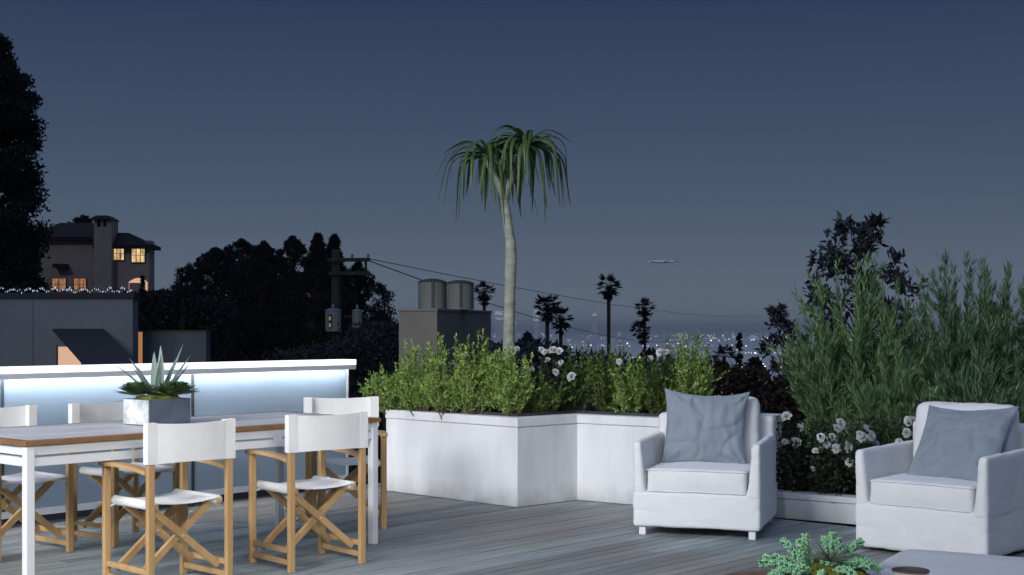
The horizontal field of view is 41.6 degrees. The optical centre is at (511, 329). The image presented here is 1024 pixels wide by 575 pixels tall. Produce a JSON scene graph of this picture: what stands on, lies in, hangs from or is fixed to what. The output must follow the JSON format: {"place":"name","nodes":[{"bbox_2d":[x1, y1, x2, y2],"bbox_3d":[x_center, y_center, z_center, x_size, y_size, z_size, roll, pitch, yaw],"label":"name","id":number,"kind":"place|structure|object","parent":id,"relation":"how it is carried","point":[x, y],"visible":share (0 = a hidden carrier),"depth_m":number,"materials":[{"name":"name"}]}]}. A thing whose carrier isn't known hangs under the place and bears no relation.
{"place":"outdoors","nodes":[
{"label":"outdoors","id":0,"kind":"place"},
{"bbox_2d":[165,278,201,329],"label":"fan palm","id":1,"kind":"object","parent":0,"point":[184,291],"visible":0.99,"depth_m":29.45,"materials":[{"name":"black plant"}]},
{"bbox_2d":[4,437,813,523],"bbox_3d":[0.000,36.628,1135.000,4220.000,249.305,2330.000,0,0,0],"label":"hillside","id":2,"kind":"structure","parent":0,"point":[83,513],"depth_m":13.56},
{"bbox_2d":[3,229,45,285],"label":"leafy tree","id":3,"kind":"object","parent":2,"relation":"on","point":[38,263],"visible":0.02,"depth_m":45.98,"materials":[{"name":"black plant"}]},
{"bbox_2d":[0,32,56,292],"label":"evergreen tree","id":4,"kind":"object","parent":2,"relation":"on","point":[21,191],"visible":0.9,"depth_m":41.76,"materials":[{"name":"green plant"}]},
{"bbox_2d":[0,293,140,366],"bbox_3d":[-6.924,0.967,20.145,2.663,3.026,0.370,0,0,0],"label":"garage","id":5,"kind":"structure","parent":2,"relation":"on","point":[29,322],"depth_m":20.00,"materials":[{"name":"grey concrete"}]},
{"bbox_2d":[56,345,57,364],"bbox_3d":[-6.734,0.450,19.990,0.020,0.433,0.040,0,0,0],"label":"window frame","id":6,"kind":"structure","parent":5,"relation":"in","point":[56,345],"depth_m":19.97,"materials":[{"name":"black metal"}]},
{"bbox_2d":[0,286,132,293],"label":"string lights","id":7,"kind":"object","parent":5,"relation":"attached to","point":[68,289],"visible":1,"depth_m":19.92,"materials":[{"name":"white metal"}]},
{"bbox_2d":[58,347,80,364],"bbox_3d":[-6.556,0.461,19.999,0.333,0.411,0.022,0,0,0],"label":"window","id":8,"kind":"structure","parent":5,"relation":"in","point":[65,356],"depth_m":19.99,"materials":[{"name":"orange glass"}]},
{"bbox_2d":[53,329,135,364],"bbox_3d":[-5.990,1.435,19.321,0.628,2.891,1.925,0,0,-34],"label":"sloping canopy","id":9,"kind":"object","parent":5,"relation":"attached to","point":[93,346],"visible":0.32,"depth_m":19.26,"materials":[{"name":"black fabric"}]},
{"bbox_2d":[67,214,92,222],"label":"leafy tree","id":10,"kind":"object","parent":2,"relation":"on","point":[83,219],"visible":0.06,"depth_m":164.50,"materials":[{"name":"black plant"}]},
{"bbox_2d":[37,215,160,292],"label":"stucco house","id":11,"kind":"structure","parent":2,"relation":"on","point":[101,252],"depth_m":139.30,"materials":[{"name":"paint"}]},
{"bbox_2d":[51,278,66,290],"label":"window","id":12,"kind":"structure","parent":11,"relation":"in","point":[61,283],"depth_m":139.93,"materials":[{"name":"glass"}]},
{"bbox_2d":[73,278,86,290],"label":"window","id":13,"kind":"structure","parent":11,"relation":"in","point":[77,282],"depth_m":139.93,"materials":[{"name":"glass"}]},
{"bbox_2d":[114,249,124,260],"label":"window","id":14,"kind":"structure","parent":11,"relation":"in","point":[119,254],"depth_m":138.74,"materials":[{"name":"yellow glass"}]},
{"bbox_2d":[129,283,144,292],"bbox_3d":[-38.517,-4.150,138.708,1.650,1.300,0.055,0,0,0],"label":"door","id":15,"kind":"structure","parent":11,"relation":"in","point":[135,286],"depth_m":138.67,"materials":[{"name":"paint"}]},
{"bbox_2d":[131,249,145,262],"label":"window","id":16,"kind":"structure","parent":11,"relation":"in","point":[137,255],"depth_m":138.74,"materials":[{"name":"yellow glass"}]},
{"bbox_2d":[129,278,147,291],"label":"arched window","id":17,"kind":"structure","parent":11,"relation":"in","point":[137,280],"depth_m":138.74,"materials":[{"name":"beige glass"}]},
{"bbox_2d":[138,275,145,328],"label":"cypress tree","id":18,"kind":"object","parent":2,"relation":"on","point":[142,282],"visible":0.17,"depth_m":59.96,"materials":[{"name":"black plant"}]},
{"bbox_2d":[138,330,210,363],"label":"garden wall","id":19,"kind":"structure","parent":2,"relation":"on","point":[196,345],"depth_m":21.00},
{"bbox_2d":[123,288,246,361],"bbox_3d":[-7.484,0.707,30.023,3.163,3.332,3.088,0,0,0],"label":"dark hedge","id":20,"kind":"object","parent":2,"relation":"on","point":[156,307],"visible":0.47,"depth_m":29.64,"materials":[{"name":"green plant"}]},
{"bbox_2d":[168,246,277,360],"bbox_3d":[-8.469,0.217,38.003,4.622,5.169,2.877,0,0,0],"label":"dark tree","id":21,"kind":"object","parent":2,"relation":"on","point":[208,264],"visible":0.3,"depth_m":37.74,"materials":[{"name":"green plant"}]},
{"bbox_2d":[202,238,300,353],"bbox_3d":[-7.991,0.135,40.117,4.608,5.741,2.880,0,0,0],"label":"dark tree","id":22,"kind":"object","parent":2,"relation":"on","point":[243,246],"visible":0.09,"depth_m":39.83,"materials":[{"name":"black plant"}]},
{"bbox_2d":[208,240,308,361],"bbox_3d":[-6.921,0.358,37.034,3.823,5.674,2.345,0,0,0],"label":"dark tree","id":23,"kind":"object","parent":2,"relation":"on","point":[262,258],"visible":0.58,"depth_m":36.72,"materials":[{"name":"green plant"}]},
{"bbox_2d":[223,235,349,360],"bbox_3d":[-6.330,0.350,39.024,4.770,6.193,2.696,0,0,0],"label":"dark tree","id":24,"kind":"object","parent":2,"relation":"on","point":[295,246],"visible":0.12,"depth_m":38.82,"materials":[{"name":"black plant"}]},
{"bbox_2d":[244,318,398,493],"bbox_3d":[-2.005,1.091,17.281,2.459,2.480,3.292,0,0,0],"label":"dark hedge","id":25,"kind":"object","parent":2,"relation":"on","point":[391,328],"visible":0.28,"depth_m":17.02,"materials":[{"name":"green plant"}]},
{"bbox_2d":[274,231,377,396],"bbox_3d":[-5.142,0.474,36.016,3.340,6.228,1.895,0,0,0],"label":"dark tree","id":26,"kind":"object","parent":2,"relation":"on","point":[315,276],"visible":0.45,"depth_m":35.82,"materials":[{"name":"green plant"}]},
{"bbox_2d":[298,233,370,358],"bbox_3d":[-5.076,0.521,37.980,3.043,6.502,2.037,0,0,0],"label":"dark tree","id":27,"kind":"object","parent":2,"relation":"on","point":[335,241],"visible":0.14,"depth_m":37.91,"materials":[{"name":"black plant"}]},
{"bbox_2d":[325,249,370,358],"bbox_3d":[-3.684,0.797,29.896,0.998,5.161,0.613,0,0,-24],"label":"utility pole","id":28,"kind":"object","parent":2,"relation":"on","point":[333,316],"visible":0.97,"depth_m":29.80,"materials":[{"name":"grey wood"}]},
{"bbox_2d":[370,261,709,341],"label":"power line","id":29,"kind":"object","parent":28,"relation":"attached to","point":[502,307],"visible":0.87,"depth_m":44.87,"materials":[{"name":"black metal"}]},
{"bbox_2d":[371,259,766,316],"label":"power line","id":30,"kind":"object","parent":28,"relation":"attached to","point":[536,291],"visible":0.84,"depth_m":42.30,"materials":[{"name":"black metal"}]},
{"bbox_2d":[324,262,398,349],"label":"dark tree","id":31,"kind":"object","parent":2,"relation":"on","point":[360,282],"visible":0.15,"depth_m":39.82,"materials":[{"name":"black plant"}]},
{"bbox_2d":[351,310,398,454],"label":"dark tree","id":32,"kind":"object","parent":2,"relation":"on","point":[381,315],"visible":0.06,"depth_m":36.87,"materials":[{"name":"black plant"}]},
{"bbox_2d":[398,278,491,405],"bbox_3d":[-0.728,1.440,16.133,0.731,4.080,2.262,0,0,18],"label":"chimney stack","id":33,"kind":"object","parent":2,"relation":"on","point":[447,310],"visible":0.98,"depth_m":15.68,"materials":[{"name":"concrete"}]},
{"bbox_2d":[474,281,496,309],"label":"fan palm","id":34,"kind":"object","parent":2,"relation":"on","point":[484,296],"visible":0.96,"depth_m":79.86,"materials":[{"name":"black plant"}]},
{"bbox_2d":[517,331,538,361],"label":"round bush","id":35,"kind":"object","parent":2,"relation":"on","point":[527,336],"visible":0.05,"depth_m":37.93,"materials":[{"name":"black plant"}]},
{"bbox_2d":[533,293,561,339],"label":"fan palm","id":36,"kind":"object","parent":2,"relation":"on","point":[547,308],"visible":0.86,"depth_m":74.88,"materials":[{"name":"black plant"}]},
{"bbox_2d":[547,304,573,346],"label":"fan palm","id":37,"kind":"object","parent":2,"relation":"on","point":[560,318],"visible":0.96,"depth_m":71.89,"materials":[{"name":"black plant"}]},
{"bbox_2d":[454,334,736,403],"bbox_3d":[0.978,1.111,14.991,3.354,2.122,2.589,0,0,0],"label":"dark hedge","id":38,"kind":"object","parent":2,"relation":"on","point":[530,347],"visible":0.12,"depth_m":14.72,"materials":[{"name":"green plant"}]},
{"bbox_2d":[596,273,622,361],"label":"fan palm","id":39,"kind":"object","parent":2,"relation":"on","point":[609,293],"visible":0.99,"depth_m":84.90,"materials":[{"name":"black plant"}]},
{"bbox_2d":[629,297,655,351],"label":"fan palm","id":40,"kind":"object","parent":2,"relation":"on","point":[644,313],"visible":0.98,"depth_m":79.89,"materials":[{"name":"plant"}]},
{"bbox_2d":[635,347,656,367],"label":"round bush","id":41,"kind":"object","parent":2,"relation":"on","point":[648,351],"visible":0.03,"depth_m":33.92,"materials":[{"name":"black plant"}]},
{"bbox_2d":[710,343,736,395],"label":"fan palm","id":42,"kind":"object","parent":2,"relation":"on","point":[731,354],"visible":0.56,"depth_m":59.93,"materials":[{"name":"black plant"}]},
{"bbox_2d":[734,332,743,368],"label":"cypress tree","id":43,"kind":"object","parent":2,"relation":"on","point":[739,345],"visible":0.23,"depth_m":39.98,"materials":[{"name":"black plant"}]},
{"bbox_2d":[674,359,829,472],"bbox_3d":[2.410,1.141,12.962,2.146,1.715,2.324,0,0,0],"label":"dry hedge","id":44,"kind":"object","parent":2,"relation":"on","point":[746,379],"visible":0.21,"depth_m":12.65,"materials":[{"name":"brown plant"}]},
{"bbox_2d":[734,356,772,409],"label":"round bush","id":45,"kind":"object","parent":2,"relation":"on","point":[755,361],"visible":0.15,"depth_m":35.96,"materials":[{"name":"black plant"}]},
{"bbox_2d":[754,301,809,455],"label":"slender tree","id":46,"kind":"object","parent":2,"relation":"on","point":[778,318],"visible":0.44,"depth_m":15.52,"materials":[{"name":"green plant"}]},
{"bbox_2d":[772,471,855,526],"bbox_3d":[4.541,1.465,10.039,4.168,0.630,4.345,0,0,36],"label":"garden bed","id":47,"kind":"object","parent":2,"relation":"on","point":[847,525],"depth_m":9.21,"materials":[{"name":"soil"}]},
{"bbox_2d":[776,411,828,491],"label":"rose bush","id":48,"kind":"object","parent":47,"relation":"on","point":[793,465],"visible":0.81,"depth_m":9.18,"materials":[{"name":"green plant"}]},
{"bbox_2d":[797,419,884,502],"bbox_3d":[2.173,0.922,9.115,0.672,0.626,0.451,0,0,-40],"label":"rose bush","id":49,"kind":"object","parent":47,"relation":"on","point":[830,474],"visible":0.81,"depth_m":9.01,"materials":[{"name":"green plant"}]},
{"bbox_2d":[765,249,947,470],"bbox_3d":[2.624,0.258,10.379,1.339,1.791,1.164,0,0,0],"label":"feathery shrub","id":50,"kind":"object","parent":47,"relation":"on","point":[823,393],"visible":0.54,"depth_m":10.21,"materials":[{"name":"green plant"}]},
{"bbox_2d":[827,404,912,490],"bbox_3d":[2.403,0.848,9.015,0.755,0.710,0.418,0,0,-21],"label":"rose bush","id":51,"kind":"object","parent":47,"relation":"on","point":[870,439],"visible":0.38,"depth_m":8.89,"materials":[{"name":"green plant"}]},
{"bbox_2d":[831,337,939,457],"bbox_3d":[2.798,0.600,9.723,0.900,1.109,0.817,0,0,41],"label":"feathery shrub","id":52,"kind":"object","parent":47,"relation":"on","point":[893,405],"visible":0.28,"depth_m":9.71,"materials":[{"name":"green plant"}]},
{"bbox_2d":[895,397,974,442],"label":"rose bush","id":53,"kind":"object","parent":47,"relation":"on","point":[909,420],"visible":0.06,"depth_m":8.94,"materials":[{"name":"white plant"}]},
{"bbox_2d":[895,245,1023,402],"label":"feathery shrub","id":54,"kind":"object","parent":47,"relation":"on","point":[953,348],"visible":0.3,"depth_m":10.09,"materials":[{"name":"green plant"}]},
{"bbox_2d":[906,345,1023,422],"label":"feathery shrub","id":55,"kind":"object","parent":47,"relation":"on","point":[978,393],"visible":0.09,"depth_m":9.47,"materials":[{"name":"green plant"}]},
{"bbox_2d":[964,274,1023,422],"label":"feathery shrub","id":56,"kind":"object","parent":47,"relation":"on","point":[1019,336],"visible":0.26,"depth_m":10.06,"materials":[{"name":"green plant"}]},
{"bbox_2d":[799,210,930,391],"bbox_3d":[3.901,0.617,15.016,1.439,3.901,1.110,0,0,0],"label":"magnolia tree","id":57,"kind":"object","parent":2,"relation":"on","point":[869,226],"visible":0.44,"depth_m":14.86,"materials":[{"name":"green plant"}]},
{"bbox_2d":[495,311,502,343],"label":"office tower","id":58,"kind":"structure","parent":0,"point":[498,325],"depth_m":6972.78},
{"bbox_2d":[0,483,1023,574],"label":"deck","id":59,"kind":"structure","parent":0,"point":[424,535],"depth_m":8.06,"materials":[{"name":"grey wood"}]},
{"bbox_2d":[0,405,73,561],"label":"director chair","id":60,"kind":"object","parent":59,"relation":"on","point":[25,415],"visible":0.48,"depth_m":7.75,"materials":[{"name":"brown wood"}]},
{"bbox_2d":[68,402,179,547],"bbox_3d":[-2.347,0.864,8.214,0.500,0.830,0.500,0,0,38],"label":"director chair","id":61,"kind":"object","parent":59,"relation":"on","point":[84,413],"visible":0.41,"depth_m":8.18,"materials":[{"name":"brown wood"}]},
{"bbox_2d":[98,418,234,574],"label":"director chair","id":62,"kind":"object","parent":59,"relation":"on","point":[211,443],"visible":1,"depth_m":6.71,"materials":[{"name":"brown wood"}]},
{"bbox_2d":[0,359,355,526],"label":"outdoor bar counter","id":63,"kind":"object","parent":59,"relation":"on","point":[236,387],"visible":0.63,"depth_m":9.77,"materials":[{"name":"metal"}]},
{"bbox_2d":[0,411,380,574],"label":"dining table","id":64,"kind":"object","parent":59,"relation":"on","point":[28,443],"visible":0.78,"depth_m":6.83,"materials":[{"name":"white wood"}]},
{"bbox_2d":[123,394,189,425],"bbox_3d":[-1.972,0.442,7.496,0.235,0.164,0.279,0,0,39],"label":"concrete planter box","id":65,"kind":"object","parent":64,"relation":"on","point":[158,409],"visible":0.97,"depth_m":7.41,"materials":[{"name":"concrete"}]},
{"bbox_2d":[113,382,149,394],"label":"rosette succulent","id":66,"kind":"object","parent":65,"relation":"in","point":[127,389],"visible":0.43,"depth_m":7.47,"materials":[{"name":"green plant"}]},
{"bbox_2d":[114,381,153,394],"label":"rosette succulent","id":67,"kind":"object","parent":65,"relation":"in","point":[137,387],"visible":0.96,"depth_m":7.42,"materials":[{"name":"green plant"}]},
{"bbox_2d":[114,345,189,394],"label":"agave","id":68,"kind":"object","parent":65,"relation":"in","point":[157,373],"visible":0.77,"depth_m":7.47,"materials":[{"name":"green plant"}]},
{"bbox_2d":[145,381,187,395],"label":"rosette succulent","id":69,"kind":"object","parent":65,"relation":"in","point":[167,387],"visible":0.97,"depth_m":7.42,"materials":[{"name":"green plant"}]},
{"bbox_2d":[170,381,199,394],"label":"rosette succulent","id":70,"kind":"object","parent":65,"relation":"in","point":[184,385],"visible":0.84,"depth_m":7.48,"materials":[{"name":"green plant"}]},
{"bbox_2d":[245,411,367,572],"bbox_3d":[-1.128,0.864,7.397,0.500,0.830,0.500,0,0,-40],"label":"director chair","id":71,"kind":"object","parent":59,"relation":"on","point":[342,433],"visible":1,"depth_m":7.32,"materials":[{"name":"brown wood"}]},
{"bbox_2d":[303,396,387,531],"bbox_3d":[-1.083,0.864,8.760,0.500,0.830,0.500,0,0,-14],"label":"director chair","id":72,"kind":"object","parent":59,"relation":"on","point":[340,406],"visible":0.41,"depth_m":8.89,"materials":[{"name":"white fabric"}]},
{"bbox_2d":[385,404,782,506],"bbox_3d":[0.476,0.947,10.351,2.774,0.663,1.610,0,0,38],"label":"raised planter","id":73,"kind":"object","parent":59,"relation":"on","point":[522,459],"visible":0.6,"depth_m":9.99,"materials":[{"name":"white paint"}]},
{"bbox_2d":[357,362,417,414],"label":"leafy shrub","id":74,"kind":"object","parent":73,"relation":"in","point":[387,394],"visible":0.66,"depth_m":10.64,"materials":[{"name":"green plant"}]},
{"bbox_2d":[394,336,446,416],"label":"leafy shrub","id":75,"kind":"object","parent":73,"relation":"on","point":[411,393],"visible":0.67,"depth_m":10.43,"materials":[{"name":"green plant"}]},
{"bbox_2d":[419,331,476,418],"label":"leafy shrub","id":76,"kind":"object","parent":73,"relation":"on","point":[439,380],"visible":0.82,"depth_m":10.21,"materials":[{"name":"green plant"}]},
{"bbox_2d":[448,328,502,414],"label":"leafy shrub","id":77,"kind":"object","parent":73,"relation":"on","point":[473,399],"visible":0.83,"depth_m":10.07,"materials":[{"name":"green plant"}]},
{"bbox_2d":[457,346,523,412],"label":"rose bush","id":78,"kind":"object","parent":73,"relation":"on","point":[517,349],"visible":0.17,"depth_m":10.22,"materials":[{"name":"green plant"}]},
{"bbox_2d":[436,125,570,412],"bbox_3d":[-0.054,-0.384,10.444,1.055,2.342,0.851,0,0,0],"label":"strap leaved tree","id":79,"kind":"object","parent":73,"relation":"on","point":[523,144],"visible":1,"depth_m":10.34,"materials":[{"name":"green plant"}]},
{"bbox_2d":[482,342,540,415],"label":"leafy shrub","id":80,"kind":"object","parent":73,"relation":"on","point":[507,383],"visible":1,"depth_m":9.87,"materials":[{"name":"green plant"}]},
{"bbox_2d":[515,371,575,412],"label":"leafy shrub","id":81,"kind":"object","parent":73,"relation":"on","point":[541,399],"visible":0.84,"depth_m":10.05,"materials":[{"name":"green plant"}]},
{"bbox_2d":[518,346,580,410],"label":"rose bush","id":82,"kind":"object","parent":73,"relation":"on","point":[549,375],"visible":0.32,"depth_m":10.29,"materials":[{"name":"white plant"}]},
{"bbox_2d":[552,340,607,410],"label":"leafy shrub","id":83,"kind":"object","parent":73,"relation":"on","point":[582,399],"visible":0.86,"depth_m":10.42,"materials":[{"name":"green plant"}]},
{"bbox_2d":[584,341,629,411],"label":"leafy shrub","id":84,"kind":"object","parent":73,"relation":"on","point":[605,377],"visible":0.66,"depth_m":10.38,"materials":[{"name":"green plant"}]},
{"bbox_2d":[607,355,655,412],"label":"leafy shrub","id":85,"kind":"object","parent":73,"relation":"in","point":[622,398],"visible":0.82,"depth_m":10.07,"materials":[{"name":"green plant"}]},
{"bbox_2d":[612,346,673,412],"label":"rose bush","id":86,"kind":"object","parent":73,"relation":"on","point":[661,351],"visible":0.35,"depth_m":9.87,"materials":[{"name":"green plant"}]},
{"bbox_2d":[633,336,679,413],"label":"leafy shrub","id":87,"kind":"object","parent":73,"relation":"on","point":[649,402],"visible":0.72,"depth_m":9.98,"materials":[{"name":"green plant"}]},
{"bbox_2d":[661,326,729,395],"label":"leafy shrub","id":88,"kind":"object","parent":73,"relation":"on","point":[694,381],"visible":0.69,"depth_m":9.87,"materials":[{"name":"green plant"}]},
{"bbox_2d":[633,397,776,539],"bbox_3d":[1.259,0.857,8.690,0.801,0.842,0.880,0,0,18],"label":"armchair","id":89,"kind":"object","parent":59,"relation":"on","point":[722,496],"visible":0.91,"depth_m":8.32,"materials":[{"name":"white fabric"}]},
{"bbox_2d":[661,388,749,463],"bbox_3d":[1.245,0.635,8.693,0.550,0.500,0.227,2,-13,12],"label":"throw pillow","id":90,"kind":"object","parent":89,"relation":"on","point":[704,428],"visible":0.98,"depth_m":8.62,"materials":[{"name":"grey fabric"}]},
{"bbox_2d":[774,489,855,524],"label":"garden wall","id":91,"kind":"structure","parent":59,"relation":"on","point":[809,506],"depth_m":8.99,"materials":[{"name":"white paint"}]},
{"bbox_2d":[855,401,1023,555],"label":"armchair","id":92,"kind":"object","parent":59,"relation":"on","point":[897,508],"visible":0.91,"depth_m":7.61,"materials":[{"name":"white fabric"}]},
{"bbox_2d":[906,405,1018,480],"bbox_3d":[2.607,0.668,7.838,0.560,0.550,0.209,-2,-40,45],"label":"throw pillow","id":93,"kind":"object","parent":92,"relation":"on","point":[956,444],"visible":0.87,"depth_m":7.76,"materials":[{"name":"grey fabric"}]},
{"bbox_2d":[866,549,1023,574],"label":"stone coffee table","id":94,"kind":"object","parent":59,"relation":"on","point":[934,562],"visible":0.9,"depth_m":5.07,"materials":[{"name":"white stone"}]},
{"bbox_2d":[891,566,929,574],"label":"bowl","id":95,"kind":"object","parent":94,"relation":"on","point":[905,570],"visible":1,"depth_m":4.68,"materials":[{"name":"brown ceramic"}]},
{"bbox_2d":[0,0,1023,331],"label":"sky","id":96,"kind":"structure","parent":0,"point":[724,138],"materials":[{"name":"blue"}]},
{"bbox_2d":[515,320,516,341],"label":"office tower","id":97,"kind":"structure","parent":0,"point":[515,330],"depth_m":6984.44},
{"bbox_2d":[554,325,558,346],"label":"office tower","id":98,"kind":"structure","parent":0,"point":[556,336],"depth_m":6986.39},
{"bbox_2d":[592,313,596,354],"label":"office tower","id":99,"kind":"structure","parent":0,"point":[594,331],"depth_m":6984.44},
{"bbox_2d":[649,257,679,262],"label":"airliner","id":100,"kind":"object","parent":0,"point":[664,261],"visible":1,"depth_m":1898.56,"materials":[{"name":"white paint"}]},
{"bbox_2d":[725,570,771,574],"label":"round side table","id":101,"kind":"object","parent":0,"point":[754,573],"visible":0.4,"depth_m":5.25,"materials":[{"name":"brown wood"}]},
{"bbox_2d":[774,558,869,574],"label":"succulent bowl","id":102,"kind":"object","parent":101,"relation":"on","point":[816,565],"visible":0.3,"depth_m":4.79,"materials":[{"name":"brown ceramic"}]},
{"bbox_2d":[758,531,884,574],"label":"trailing sedum","id":103,"kind":"object","parent":102,"relation":"in","point":[799,560],"visible":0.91,"depth_m":4.81,"materials":[{"name":"green plant"}]},
{"bbox_2d":[807,535,855,561],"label":"air plant","id":104,"kind":"object","parent":102,"relation":"in","point":[824,556],"visible":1,"depth_m":4.73,"materials":[{"name":"green plant"}]},
{"bbox_2d":[491,332,1018,419],"bbox_3d":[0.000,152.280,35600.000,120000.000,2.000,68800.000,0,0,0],"label":"city basin","id":105,"kind":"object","parent":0,"point":[581,339],"depth_m":15678.10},
{"bbox_2d":[534,310,537,338],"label":"office tower","id":106,"kind":"structure","parent":105,"relation":"on","point":[535,327],"depth_m":6984.44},
{"bbox_2d":[494,332,929,345],"bbox_3d":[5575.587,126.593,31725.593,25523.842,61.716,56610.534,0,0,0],"label":"city lights","id":107,"kind":"object","parent":105,"relation":"on","point":[667,337],"visible":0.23,"depth_m":37690.31}
]}

